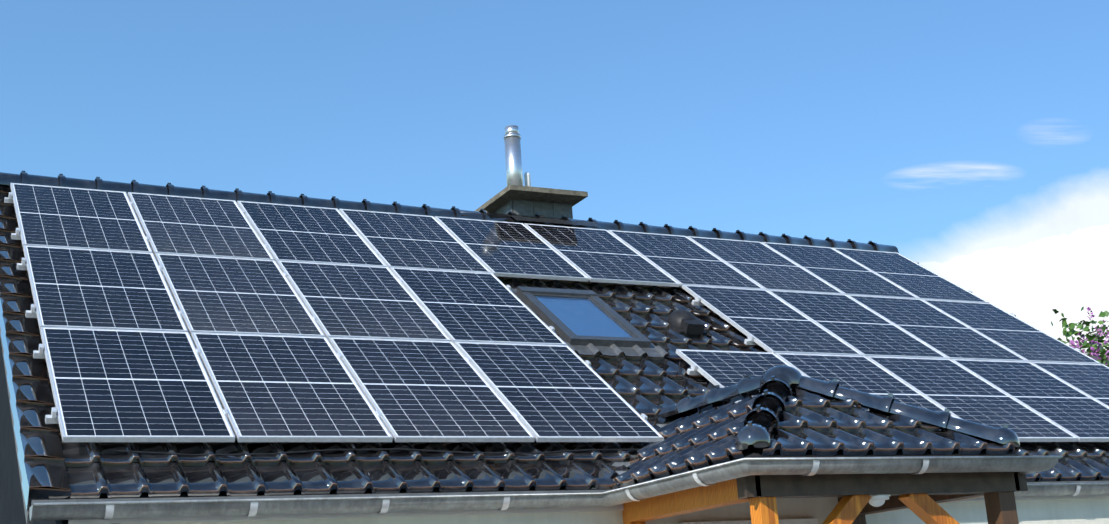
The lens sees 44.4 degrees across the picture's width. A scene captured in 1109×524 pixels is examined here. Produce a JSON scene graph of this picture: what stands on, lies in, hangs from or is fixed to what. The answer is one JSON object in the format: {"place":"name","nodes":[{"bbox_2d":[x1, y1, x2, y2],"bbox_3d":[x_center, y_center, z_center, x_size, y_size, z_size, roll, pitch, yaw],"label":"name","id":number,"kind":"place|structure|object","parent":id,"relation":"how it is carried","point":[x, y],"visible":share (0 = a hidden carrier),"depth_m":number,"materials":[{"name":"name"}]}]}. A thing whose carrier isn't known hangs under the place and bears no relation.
{"place":"outdoors","nodes":[
{"label":"outdoors","id":0,"kind":"place"},
{"bbox_2d":[0,337,1108,523],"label":"house walls","id":1,"kind":"structure","parent":0,"point":[1052,511],"depth_m":9.91,"materials":[{"name":"beige paint"}]},
{"bbox_2d":[0,190,1107,498],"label":"roof underlay deck","id":2,"kind":"structure","parent":1,"relation":"on","point":[298,492],"depth_m":8.75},
{"bbox_2d":[475,185,600,226],"bbox_3d":[-0.289,-0.060,15.346,1.060,1.155,1.524,4,-17,-26],"label":"chimney","id":3,"kind":"object","parent":2,"relation":"on","point":[533,201],"visible":0.19,"depth_m":15.00,"materials":[{"name":"grey concrete"}]},
{"bbox_2d":[503,125,530,185],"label":"chimney flue pipes","id":4,"kind":"object","parent":3,"relation":"on","point":[512,144],"visible":0.85,"depth_m":15.30,"materials":[{"name":"silver metal"}]},
{"bbox_2d":[0,171,1108,510],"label":"roof tiles","id":5,"kind":"object","parent":2,"relation":"on","point":[86,469],"visible":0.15,"depth_m":9.11,"materials":[{"name":"ceramic"}]},
{"bbox_2d":[4,192,1080,445],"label":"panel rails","id":6,"kind":"object","parent":5,"relation":"on","point":[40,354],"visible":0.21,"depth_m":11.06,"materials":[{"name":"silver metal"}]},
{"bbox_2d":[115,298,706,455],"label":"panel cables","id":7,"kind":"object","parent":6,"relation":"attached to","point":[128,451],"visible":1,"depth_m":8.79,"materials":[{"name":"black rubber"}]},
{"bbox_2d":[10,183,1108,441],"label":"solar panels","id":8,"kind":"object","parent":6,"relation":"on","point":[126,361],"visible":0.98,"depth_m":11.39,"materials":[{"name":"blue"}]},
{"bbox_2d":[660,309,706,337],"bbox_3d":[1.197,0.576,12.519,0.300,0.305,0.411,4,-17,-26],"label":"roof vent","id":9,"kind":"object","parent":5,"relation":"on","point":[684,322],"visible":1,"depth_m":12.41,"materials":[{"name":"black plastic"}]},
{"bbox_2d":[0,327,1108,523],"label":"fascia board","id":10,"kind":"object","parent":2,"relation":"attached to","point":[619,507],"depth_m":8.29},
{"bbox_2d":[29,456,1108,520],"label":"roof gutter","id":11,"kind":"object","parent":10,"relation":"attached to","point":[704,476],"visible":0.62,"depth_m":8.01,"materials":[{"name":"grey metal"}]},
{"bbox_2d":[511,286,669,356],"bbox_3d":[0.242,0.530,12.081,1.018,0.869,1.265,4,-17,-26],"label":"skylight","id":12,"kind":"object","parent":2,"relation":"in","point":[587,322],"visible":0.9,"depth_m":11.96,"materials":[{"name":"blue glass"}]},
{"bbox_2d":[678,518,817,523],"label":"front door and windows","id":13,"kind":"structure","parent":1,"relation":"attached to","point":[800,521],"depth_m":9.60,"materials":[{"name":"white plastic"}]},
{"bbox_2d":[0,0,1108,354],"label":"sky","id":14,"kind":"structure","parent":0,"point":[969,139],"materials":[{"name":"blue"}]},
{"bbox_2d":[869,494,890,506],"bbox_3d":[1.937,1.436,8.169,0.170,0.070,0.148,4,-17,-26],"label":"lamp","id":15,"kind":"object","parent":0,"point":[878,500],"visible":0.81,"depth_m":8.12,"materials":[{"name":"white glass"}]},
{"label":"forecourt paving","id":16,"kind":"structure","parent":0,"visible":0},
{"bbox_2d":[622,456,1027,523],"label":"wooden porch frame","id":17,"kind":"object","parent":16,"relation":"on","point":[921,496],"visible":0.46,"depth_m":8.25,"materials":[{"name":"brown wood"}]},
{"bbox_2d":[591,390,1020,488],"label":"porch roof deck","id":18,"kind":"structure","parent":17,"relation":"on","point":[751,452],"depth_m":8.29,"materials":[{"name":"brown wood"}]},
{"bbox_2d":[611,365,1019,488],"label":"porch roof tiles","id":19,"kind":"object","parent":18,"relation":"on","point":[860,432],"visible":0.94,"depth_m":8.62,"materials":[{"name":"black ceramic"}]},
{"label":"lawn","id":20,"kind":"structure","parent":0,"visible":0},
{"bbox_2d":[1051,306,1108,366],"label":"lilac tree","id":21,"kind":"object","parent":20,"relation":"on","point":[1095,349],"visible":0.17,"depth_m":21.10,"materials":[{"name":"green plant"}]}
]}

